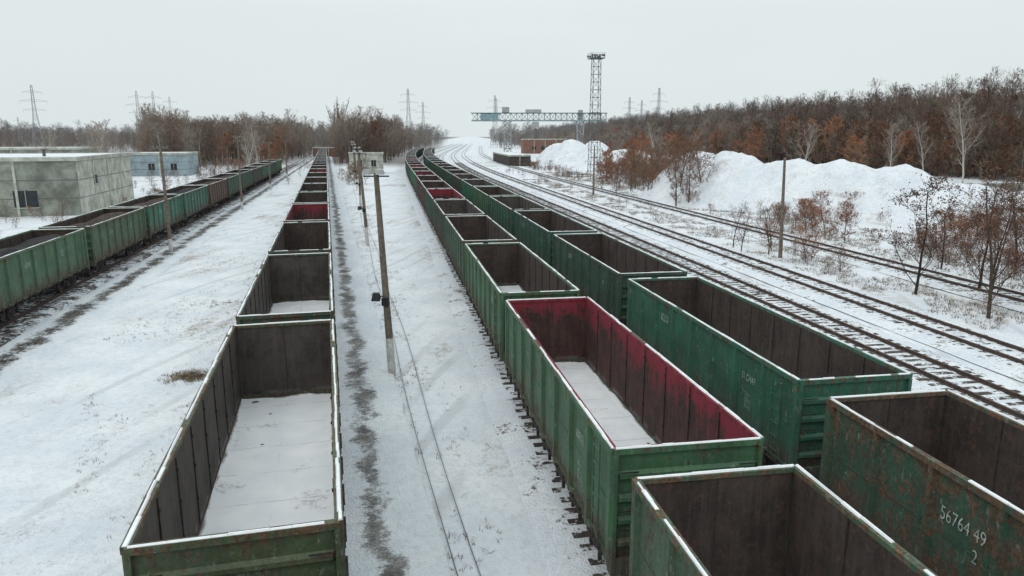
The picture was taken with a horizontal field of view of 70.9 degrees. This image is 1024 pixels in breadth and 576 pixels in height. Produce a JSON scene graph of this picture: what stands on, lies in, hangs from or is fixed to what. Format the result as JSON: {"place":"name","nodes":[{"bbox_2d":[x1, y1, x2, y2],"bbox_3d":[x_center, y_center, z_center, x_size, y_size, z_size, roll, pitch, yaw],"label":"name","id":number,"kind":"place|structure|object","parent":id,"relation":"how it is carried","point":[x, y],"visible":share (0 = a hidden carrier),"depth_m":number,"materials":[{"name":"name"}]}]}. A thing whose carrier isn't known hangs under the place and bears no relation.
{"place":"outdoors","nodes":[
{"label":"outdoors","id":0,"kind":"place"},
{"bbox_2d":[0,154,312,335],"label":"railway track","id":1,"kind":"structure","parent":0,"point":[116,259],"depth_m":50.53,"materials":[{"name":"metal"}]},
{"bbox_2d":[0,228,89,321],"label":"gondola wagon","id":2,"kind":"object","parent":1,"relation":"on","point":[35,262],"visible":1,"depth_m":40.17,"materials":[{"name":"paint"}]},
{"bbox_2d":[38,207,147,276],"bbox_3d":[-30.305,-3.549,53.022,3.220,3.535,13.910,-3,12,-12],"label":"gondola wagon","id":3,"kind":"object","parent":1,"relation":"on","point":[109,232],"visible":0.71,"depth_m":52.16,"materials":[{"name":"paint"}]},
{"bbox_2d":[108,194,183,245],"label":"gondola wagon","id":4,"kind":"object","parent":1,"relation":"on","point":[154,207],"visible":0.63,"depth_m":64.90,"materials":[{"name":"paint"}]},
{"bbox_2d":[152,185,209,225],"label":"gondola wagon","id":5,"kind":"object","parent":1,"relation":"on","point":[195,198],"visible":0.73,"depth_m":79.73,"materials":[{"name":"paint"}]},
{"bbox_2d":[184,178,227,212],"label":"gondola wagon","id":6,"kind":"object","parent":1,"relation":"on","point":[218,191],"visible":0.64,"depth_m":92.95,"materials":[{"name":"paint"}]},
{"bbox_2d":[204,173,242,202],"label":"gondola wagon","id":7,"kind":"object","parent":1,"relation":"on","point":[233,184],"visible":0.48,"depth_m":105.87,"materials":[{"name":"paint"}]},
{"bbox_2d":[221,169,253,194],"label":"gondola wagon","id":8,"kind":"object","parent":1,"relation":"on","point":[247,179],"visible":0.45,"depth_m":119.80,"materials":[{"name":"paint"}]},
{"bbox_2d":[235,166,262,188],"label":"gondola wagon","id":9,"kind":"object","parent":1,"relation":"on","point":[257,175],"visible":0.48,"depth_m":134.04,"materials":[{"name":"paint"}]},
{"bbox_2d":[248,163,268,183],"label":"gondola wagon","id":10,"kind":"object","parent":1,"relation":"on","point":[265,170],"visible":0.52,"depth_m":146.29,"materials":[{"name":"paint"}]},
{"bbox_2d":[327,156,449,575],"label":"gravel path","id":11,"kind":"structure","parent":0,"point":[392,527],"depth_m":22.12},
{"bbox_2d":[0,122,1023,575],"bbox_3d":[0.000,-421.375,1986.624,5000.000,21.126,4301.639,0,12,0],"label":"ground","id":12,"kind":"structure","parent":0,"point":[52,522],"depth_m":29.63,"materials":[{"name":"white snow"}]},
{"bbox_2d":[21,85,47,146],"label":"power pylon","id":13,"kind":"object","parent":12,"relation":"on","point":[33,115],"visible":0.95,"depth_m":437.06,"materials":[{"name":"metal"}]},
{"bbox_2d":[0,161,81,216],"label":"walls","id":14,"kind":"structure","parent":12,"relation":"on","point":[63,174],"depth_m":87.12,"materials":[{"name":"concrete"}]},
{"bbox_2d":[12,174,98,208],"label":"windows","id":15,"kind":"structure","parent":14,"relation":"attached to","point":[28,198],"depth_m":86.97,"materials":[{"name":"glass"}]},
{"bbox_2d":[0,152,129,157],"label":"roof snow","id":16,"kind":"structure","parent":14,"relation":"on","point":[47,155],"depth_m":97.29,"materials":[{"name":"white snow"}]},
{"bbox_2d":[0,153,131,216],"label":"wall","id":17,"kind":"structure","parent":14,"relation":"on","point":[14,180],"depth_m":87.13,"materials":[{"name":"concrete"}]},
{"bbox_2d":[76,156,133,213],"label":"side panels","id":18,"kind":"object","parent":17,"relation":"attached to","point":[86,186],"visible":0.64,"depth_m":97.84,"materials":[{"name":"concrete"}]},
{"bbox_2d":[32,129,61,152],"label":"birch tree","id":19,"kind":"object","parent":12,"relation":"on","point":[49,135],"visible":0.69,"depth_m":116.95,"materials":[{"name":"grey plant"}]},
{"bbox_2d":[0,146,99,152],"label":"warehouse","id":20,"kind":"structure","parent":12,"relation":"on","point":[31,149],"depth_m":151.09,"materials":[{"name":"concrete"}]},
{"bbox_2d":[79,119,118,152],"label":"birch tree","id":21,"kind":"object","parent":12,"relation":"on","point":[97,132],"visible":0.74,"depth_m":120.14,"materials":[{"name":"grey plant"}]},
{"bbox_2d":[0,160,312,391],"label":"cinder verge","id":22,"kind":"structure","parent":12,"relation":"on","point":[23,353],"depth_m":41.92,"materials":[{"name":"white snow"}]},
{"bbox_2d":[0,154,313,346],"bbox_3d":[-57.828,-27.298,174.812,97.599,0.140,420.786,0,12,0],"label":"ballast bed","id":23,"kind":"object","parent":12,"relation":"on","point":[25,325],"visible":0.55,"depth_m":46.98,"materials":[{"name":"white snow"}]},
{"bbox_2d":[130,155,188,175],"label":"walls","id":24,"kind":"structure","parent":12,"relation":"on","point":[144,161],"depth_m":174.24,"materials":[{"name":"grey concrete"}]},
{"bbox_2d":[131,152,197,175],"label":"parapet","id":25,"kind":"structure","parent":24,"relation":"on","point":[137,153],"depth_m":174.00,"materials":[{"name":"concrete"}]},
{"bbox_2d":[187,154,198,175],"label":"side panels","id":26,"kind":"object","parent":25,"relation":"attached to","point":[192,164],"visible":0.71,"depth_m":180.31,"materials":[{"name":"grey concrete"}]},
{"bbox_2d":[152,146,172,250],"bbox_3d":[-28.550,-7.092,59.317,1.300,9.101,0.340,0,12,0],"label":"utility pole","id":27,"kind":"object","parent":12,"relation":"on","point":[160,148],"visible":0.94,"depth_m":59.22,"materials":[{"name":"brown wood"}]},
{"bbox_2d":[211,131,233,161],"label":"oak tree","id":28,"kind":"object","parent":12,"relation":"on","point":[226,145],"visible":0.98,"depth_m":235.72,"materials":[{"name":"brown plant"}]},
{"bbox_2d":[232,136,243,209],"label":"utility pole","id":29,"kind":"object","parent":12,"relation":"on","point":[241,195],"visible":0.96,"depth_m":92.84,"materials":[{"name":"brown wood"}]},
{"bbox_2d":[241,130,261,164],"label":"birch tree","id":30,"kind":"object","parent":12,"relation":"on","point":[253,144],"visible":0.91,"depth_m":156.89,"materials":[{"name":"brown plant"}]},
{"bbox_2d":[243,119,264,162],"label":"birch tree","id":31,"kind":"object","parent":12,"relation":"on","point":[254,138],"visible":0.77,"depth_m":184.92,"materials":[{"name":"brown plant"}]},
{"bbox_2d":[327,97,348,132],"bbox_3d":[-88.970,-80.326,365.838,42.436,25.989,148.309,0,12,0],"label":"tree","id":32,"kind":"object","parent":12,"relation":"on","point":[337,109],"visible":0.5,"depth_m":345.10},
{"bbox_2d":[352,150,368,244],"bbox_3d":[-13.306,-7.746,63.512,1.128,8.647,0.438,0,12,0],"label":"utility pole","id":33,"kind":"object","parent":12,"relation":"on","point":[363,209],"visible":0.93,"depth_m":63.48,"materials":[{"name":"brown wood"}]},
{"bbox_2d":[348,152,382,173],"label":"signal hut","id":34,"kind":"object","parent":12,"relation":"on","point":[374,164],"visible":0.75,"depth_m":183.60,"materials":[{"name":"concrete"}]},
{"bbox_2d":[361,169,395,375],"bbox_3d":[-5.256,-0.332,28.590,1.028,8.646,0.438,0,12,0],"label":"utility pole","id":35,"kind":"object","parent":12,"relation":"on","point":[385,300],"visible":0.92,"depth_m":28.54,"materials":[{"name":"brown wood"}]},
{"bbox_2d":[353,190,457,575],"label":"ground cable","id":36,"kind":"object","parent":12,"relation":"on","point":[419,445],"visible":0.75,"depth_m":21.39,"materials":[{"name":"black rubber"}]},
{"bbox_2d":[367,221,480,575],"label":"ground cable","id":37,"kind":"object","parent":12,"relation":"on","point":[436,442],"visible":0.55,"depth_m":22.13,"materials":[{"name":"black rubber"}]},
{"bbox_2d":[421,144,458,164],"bbox_3d":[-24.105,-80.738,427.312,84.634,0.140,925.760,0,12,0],"label":"ballast bed","id":38,"kind":"object","parent":12,"relation":"on","point":[439,151],"visible":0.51,"depth_m":454.47,"materials":[{"name":"white snow"}]},
{"bbox_3d":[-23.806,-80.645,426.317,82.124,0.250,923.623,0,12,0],"label":"railway track","id":39,"kind":"structure","parent":38,"relation":"on","visible":0},
{"bbox_2d":[445,170,470,186],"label":"gondola wagon","id":40,"kind":"object","parent":39,"relation":"on","point":[448,176],"visible":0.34,"depth_m":121.65,"materials":[{"name":"paint"}]},
{"bbox_2d":[452,174,481,193],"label":"gondola wagon","id":41,"kind":"object","parent":39,"relation":"on","point":[456,182],"visible":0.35,"depth_m":107.27,"materials":[{"name":"paint"}]},
{"bbox_2d":[461,179,497,203],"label":"gondola wagon","id":42,"kind":"object","parent":39,"relation":"on","point":[467,185],"visible":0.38,"depth_m":93.89,"materials":[{"name":"paint"}]},
{"bbox_2d":[473,186,518,216],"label":"gondola wagon","id":43,"kind":"object","parent":39,"relation":"on","point":[481,194],"visible":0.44,"depth_m":79.09,"materials":[{"name":"paint"}]},
{"bbox_2d":[489,196,548,235],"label":"gondola wagon","id":44,"kind":"object","parent":39,"relation":"on","point":[502,209],"visible":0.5,"depth_m":65.40,"materials":[{"name":"paint"}]},
{"bbox_2d":[513,210,597,267],"bbox_3d":[2.716,-3.114,50.960,3.220,3.537,13.910,-2,12,-9],"label":"gondola wagon","id":45,"kind":"object","parent":39,"relation":"on","point":[535,231],"visible":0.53,"depth_m":51.28,"materials":[{"name":"paint"}]},
{"bbox_2d":[553,233,687,325],"bbox_3d":[5.038,-0.271,37.532,3.220,3.535,13.910,-2,12,-9],"label":"gondola wagon","id":46,"kind":"object","parent":39,"relation":"on","point":[600,269],"visible":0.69,"depth_m":36.91,"materials":[{"name":"paint"}]},
{"bbox_2d":[626,276,912,479],"bbox_3d":[7.359,2.571,24.105,3.220,3.536,13.910,-2,12,-9],"label":"gondola wagon","id":47,"kind":"object","parent":39,"relation":"on","point":[775,379],"visible":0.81,"depth_m":21.67,"materials":[{"name":"paint"}]},
{"bbox_2d":[819,389,1023,575],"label":"gondola wagon","id":48,"kind":"object","parent":39,"relation":"on","point":[932,480],"visible":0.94,"depth_m":14.75,"materials":[{"name":"paint"}]},
{"bbox_2d":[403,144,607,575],"bbox_3d":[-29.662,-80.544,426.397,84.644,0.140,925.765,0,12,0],"label":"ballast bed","id":49,"kind":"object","parent":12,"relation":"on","point":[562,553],"visible":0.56,"depth_m":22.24,"materials":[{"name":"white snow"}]},
{"bbox_2d":[0,149,1023,327],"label":"shrubs","id":50,"kind":"object","parent":12,"relation":"on","point":[804,205],"visible":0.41,"depth_m":74.17,"materials":[{"name":"brown plant"}]},
{"bbox_2d":[493,152,530,165],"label":"loading shed","id":51,"kind":"structure","parent":12,"relation":"on","point":[509,158],"depth_m":232.14,"materials":[{"name":"concrete"}]},
{"bbox_2d":[406,144,623,575],"bbox_3d":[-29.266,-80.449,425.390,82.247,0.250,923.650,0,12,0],"label":"railway track","id":52,"kind":"structure","parent":12,"relation":"on","point":[586,547],"depth_m":22.38,"materials":[{"name":"metal"}]},
{"bbox_2d":[416,175,443,199],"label":"gondola wagon","id":53,"kind":"object","parent":52,"relation":"on","point":[419,178],"visible":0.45,"depth_m":106.46,"materials":[{"name":"paint"}]},
{"bbox_2d":[420,181,451,211],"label":"gondola wagon","id":54,"kind":"object","parent":52,"relation":"on","point":[424,185],"visible":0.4,"depth_m":91.66,"materials":[{"name":"paint"}]},
{"bbox_2d":[426,188,465,225],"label":"gondola wagon","id":55,"kind":"object","parent":52,"relation":"on","point":[439,194],"visible":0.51,"depth_m":77.89,"materials":[{"name":"paint"}]},
{"bbox_2d":[433,199,484,248],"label":"gondola wagon","id":56,"kind":"object","parent":52,"relation":"on","point":[454,207],"visible":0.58,"depth_m":63.63,"materials":[{"name":"paint"}]},
{"bbox_2d":[445,215,516,286],"bbox_3d":[-2.305,-2.307,47.153,3.220,3.535,13.910,-2,12,-9],"label":"gondola wagon","id":57,"kind":"object","parent":52,"relation":"on","point":[461,232],"visible":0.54,"depth_m":49.71,"materials":[{"name":"paint"}]},
{"bbox_2d":[465,242,580,362],"bbox_3d":[0.016,0.534,33.725,3.220,3.536,13.910,-2,12,-9],"label":"gondola wagon","id":58,"kind":"object","parent":52,"relation":"on","point":[497,275],"visible":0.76,"depth_m":34.77,"materials":[{"name":"paint"}]},
{"bbox_2d":[505,297,764,575],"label":"gondola wagon","id":59,"kind":"object","parent":52,"relation":"on","point":[613,405],"visible":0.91,"depth_m":18.68,"materials":[{"name":"paint"}]},
{"bbox_2d":[629,464,937,575],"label":"gondola wagon","id":60,"kind":"object","parent":52,"relation":"on","point":[786,520],"visible":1,"depth_m":12.56,"materials":[{"name":"paint"}]},
{"bbox_2d":[471,98,606,151],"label":"gantry crane","id":61,"kind":"object","parent":12,"relation":"on","point":[493,116],"visible":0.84,"depth_m":319.76,"materials":[{"name":"paint"}]},
{"bbox_2d":[521,139,565,153],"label":"warehouse","id":62,"kind":"structure","parent":12,"relation":"on","point":[533,146],"depth_m":391.15,"materials":[{"name":"red brick"}]},
{"bbox_2d":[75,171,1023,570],"bbox_3d":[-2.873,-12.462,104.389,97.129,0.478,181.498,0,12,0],"label":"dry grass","id":63,"kind":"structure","parent":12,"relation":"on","point":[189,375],"depth_m":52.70,"materials":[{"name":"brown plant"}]},
{"bbox_2d":[587,52,604,171],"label":"lighting mast","id":64,"kind":"object","parent":12,"relation":"on","point":[591,57],"visible":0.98,"depth_m":188.89,"materials":[{"name":"metal"}]},
{"bbox_2d":[536,139,670,170],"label":"snow pile","id":65,"kind":"object","parent":12,"relation":"on","point":[571,153],"visible":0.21,"depth_m":221.95,"materials":[{"name":"white snow"}]},
{"bbox_2d":[599,149,622,182],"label":"oak tree","id":66,"kind":"object","parent":12,"relation":"on","point":[606,154],"visible":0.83,"depth_m":149.12,"materials":[{"name":"brown plant"}]},
{"bbox_2d":[616,143,645,190],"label":"bare tree","id":67,"kind":"object","parent":12,"relation":"on","point":[632,170],"visible":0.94,"depth_m":126.65,"materials":[{"name":"brown plant"}]},
{"bbox_2d":[619,142,644,187],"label":"bare tree","id":68,"kind":"object","parent":12,"relation":"on","point":[635,173],"visible":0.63,"depth_m":133.56,"materials":[{"name":"brown plant"}]},
{"bbox_2d":[636,144,668,190],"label":"bare tree","id":69,"kind":"object","parent":12,"relation":"on","point":[649,177],"visible":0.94,"depth_m":109.79,"materials":[{"name":"brown plant"}]},
{"bbox_2d":[656,144,701,206],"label":"bare tree","id":70,"kind":"object","parent":12,"relation":"on","point":[676,181],"visible":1,"depth_m":97.50,"materials":[{"name":"brown plant"}]},
{"bbox_2d":[658,130,704,168],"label":"bare tree","id":71,"kind":"object","parent":12,"relation":"on","point":[681,139],"visible":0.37,"depth_m":106.81,"materials":[{"name":"brown plant"}]},
{"bbox_2d":[662,134,702,187],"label":"bare tree","id":72,"kind":"object","parent":12,"relation":"on","point":[683,136],"visible":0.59,"depth_m":102.42,"materials":[{"name":"brown plant"}]},
{"bbox_2d":[668,141,708,202],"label":"bare tree","id":73,"kind":"object","parent":12,"relation":"on","point":[692,173],"visible":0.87,"depth_m":99.22,"materials":[{"name":"brown plant"}]},
{"bbox_2d":[681,138,718,184],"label":"bare tree","id":74,"kind":"object","parent":12,"relation":"on","point":[696,153],"visible":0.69,"depth_m":101.01,"materials":[{"name":"brown plant"}]},
{"bbox_2d":[448,144,1023,422],"bbox_3d":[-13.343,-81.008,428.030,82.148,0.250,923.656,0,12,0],"label":"railway track","id":75,"kind":"structure","parent":12,"relation":"on","point":[635,241],"depth_m":36.47,"materials":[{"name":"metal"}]},
{"bbox_2d":[723,200,753,247],"bbox_3d":[19.707,-5.439,62.555,2.741,4.469,2.822,9,15,37],"label":"bare tree","id":76,"kind":"object","parent":12,"relation":"on","point":[736,227],"visible":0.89,"depth_m":62.78,"materials":[{"name":"brown plant"}]},
{"bbox_2d":[459,144,1023,381],"bbox_3d":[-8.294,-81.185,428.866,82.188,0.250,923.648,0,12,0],"label":"railway track","id":77,"kind":"structure","parent":12,"relation":"on","point":[702,244],"depth_m":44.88,"materials":[{"name":"white snow"}]},
{"bbox_2d":[727,204,760,251],"bbox_3d":[19.229,-4.907,59.986,2.246,4.268,2.599,-5,13,-24],"label":"bare tree","id":78,"kind":"object","parent":12,"relation":"on","point":[737,237],"visible":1,"depth_m":60.14,"materials":[{"name":"brown plant"}]},
{"bbox_2d":[477,146,1023,311],"bbox_3d":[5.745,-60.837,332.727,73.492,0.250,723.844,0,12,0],"label":"railway track","id":79,"kind":"structure","parent":12,"relation":"on","point":[826,248],"depth_m":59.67,"materials":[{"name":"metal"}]},
{"bbox_2d":[738,127,769,157],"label":"oak tree","id":80,"kind":"object","parent":12,"relation":"on","point":[759,135],"visible":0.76,"depth_m":186.54,"materials":[{"name":"brown plant"}]},
{"bbox_2d":[751,207,778,253],"bbox_3d":[21.038,-4.709,59.517,2.646,4.190,2.569,-11,16,-43],"label":"bare tree","id":81,"kind":"object","parent":12,"relation":"on","point":[767,229],"visible":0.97,"depth_m":59.33,"materials":[{"name":"brown plant"}]},
{"bbox_2d":[751,204,785,248],"bbox_3d":[22.224,-5.269,62.117,2.848,4.089,3.649,8,14,32],"label":"bare tree","id":82,"kind":"object","parent":12,"relation":"on","point":[769,209],"visible":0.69,"depth_m":62.02,"materials":[{"name":"brown plant"}]},
{"bbox_2d":[778,158,785,257],"bbox_3d":[21.510,-6.185,57.158,0.520,8.207,0.340,0,12,0],"label":"utility pole","id":83,"kind":"object","parent":12,"relation":"on","point":[780,250],"visible":0.83,"depth_m":57.12,"materials":[{"name":"brown wood"}]},
{"bbox_2d":[789,121,823,159],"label":"birch tree","id":84,"kind":"object","parent":12,"relation":"on","point":[810,136],"visible":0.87,"depth_m":145.62,"materials":[{"name":"grey plant"}]},
{"bbox_2d":[637,151,1023,227],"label":"snow pile","id":85,"kind":"object","parent":12,"relation":"on","point":[736,179],"visible":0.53,"depth_m":89.68,"materials":[{"name":"white snow"}]},
{"bbox_2d":[844,134,868,163],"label":"tree","id":86,"kind":"object","parent":12,"relation":"on","point":[860,141],"visible":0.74,"depth_m":157.99,"materials":[{"name":"brown plant"}]},
{"bbox_2d":[880,122,905,166],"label":"birch tree","id":87,"kind":"object","parent":12,"relation":"on","point":[891,151],"visible":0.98,"depth_m":146.14,"materials":[{"name":"grey plant"}]},
{"bbox_2d":[909,120,935,170],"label":"birch tree","id":88,"kind":"object","parent":12,"relation":"on","point":[919,140],"visible":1,"depth_m":166.54,"materials":[{"name":"grey plant"}]},
{"bbox_2d":[864,172,1009,293],"bbox_3d":[24.936,-2.991,43.334,5.438,7.806,6.967,-5,13,-24],"label":"bare tree","id":89,"kind":"object","parent":12,"relation":"on","point":[934,188],"visible":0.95,"depth_m":43.23,"materials":[{"name":"brown plant"}]},
{"bbox_2d":[916,201,983,268],"bbox_3d":[31.275,-3.645,52.051,3.625,5.204,4.645,1,12,4],"label":"bare tree","id":90,"kind":"object","parent":12,"relation":"on","point":[941,229],"visible":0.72,"depth_m":51.90,"materials":[{"name":"brown plant"}]},
{"bbox_2d":[944,97,985,182],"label":"birch tree","id":91,"kind":"object","parent":12,"relation":"on","point":[964,149],"visible":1,"depth_m":141.01,"materials":[{"name":"grey plant"}]},
{"bbox_2d":[935,160,1023,318],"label":"bare tree","id":92,"kind":"object","parent":12,"relation":"on","point":[991,280],"visible":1,"depth_m":37.71,"materials":[{"name":"brown plant"}]},
{"bbox_2d":[945,165,1021,287],"bbox_3d":[28.951,-3.471,44.554,4.267,8.110,4.938,8,14,32],"label":"bare tree","id":93,"kind":"object","parent":12,"relation":"on","point":[986,249],"visible":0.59,"depth_m":44.54,"materials":[{"name":"brown plant"}]},
{"bbox_2d":[950,182,1023,273],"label":"bare tree","id":94,"kind":"object","parent":12,"relation":"on","point":[993,223],"visible":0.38,"depth_m":50.25,"materials":[{"name":"brown plant"}]},
{"bbox_2d":[955,187,1023,293],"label":"bare tree","id":95,"kind":"object","parent":12,"relation":"on","point":[1021,209],"visible":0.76,"depth_m":40.79,"materials":[{"name":"brown plant"}]},
{"bbox_2d":[978,190,1023,272],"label":"bare tree","id":96,"kind":"object","parent":12,"relation":"on","point":[1006,232],"visible":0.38,"depth_m":45.97,"materials":[{"name":"brown plant"}]},
{"bbox_2d":[983,171,1023,262],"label":"bare tree","id":97,"kind":"object","parent":12,"relation":"on","point":[1020,173],"visible":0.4,"depth_m":52.51,"materials":[{"name":"brown plant"}]},
{"bbox_2d":[994,219,1023,288],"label":"bare tree","id":98,"kind":"object","parent":12,"relation":"on","point":[1016,256],"visible":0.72,"depth_m":42.43,"materials":[{"name":"brown plant"}]},
{"bbox_2d":[0,0,1023,136],"label":"sky","id":99,"kind":"structure","parent":0,"point":[86,59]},
{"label":"railway track","id":100,"kind":"structure","parent":0,"visible":0},
{"bbox_2d":[119,319,348,575],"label":"gondola wagon","id":101,"kind":"object","parent":100,"relation":"on","point":[247,479],"visible":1,"depth_m":16.64,"materials":[{"name":"paint"}]},
{"bbox_2d":[235,252,337,379],"bbox_3d":[-9.075,1.268,30.259,3.220,3.537,13.910,-3,12,-14],"label":"gondola wagon","id":102,"kind":"object","parent":100,"relation":"on","point":[292,287],"visible":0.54,"depth_m":35.68,"materials":[{"name":"paint"}]},
{"bbox_2d":[268,221,333,296],"bbox_3d":[-12.489,-1.526,43.461,3.220,3.536,13.910,-3,12,-14],"label":"gondola wagon","id":103,"kind":"object","parent":100,"relation":"on","point":[300,237],"visible":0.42,"depth_m":49.09,"materials":[{"name":"paint"}]},
{"bbox_2d":[283,203,331,255],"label":"gondola wagon","id":104,"kind":"object","parent":100,"relation":"on","point":[313,212],"visible":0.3,"depth_m":62.27,"materials":[{"name":"paint"}]},
{"bbox_2d":[292,191,329,205],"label":"gondola wagon","id":105,"kind":"object","parent":100,"relation":"on","point":[310,197],"visible":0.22,"depth_m":75.45,"materials":[{"name":"paint"}]},
{"bbox_2d":[298,183,328,191],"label":"gondola wagon","id":106,"kind":"object","parent":100,"relation":"on","point":[314,187],"visible":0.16,"depth_m":88.67,"materials":[{"name":"paint"}]},
{"bbox_2d":[302,177,327,183],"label":"gondola wagon","id":107,"kind":"object","parent":100,"relation":"on","point":[311,180],"visible":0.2,"depth_m":101.89,"materials":[{"name":"paint"}]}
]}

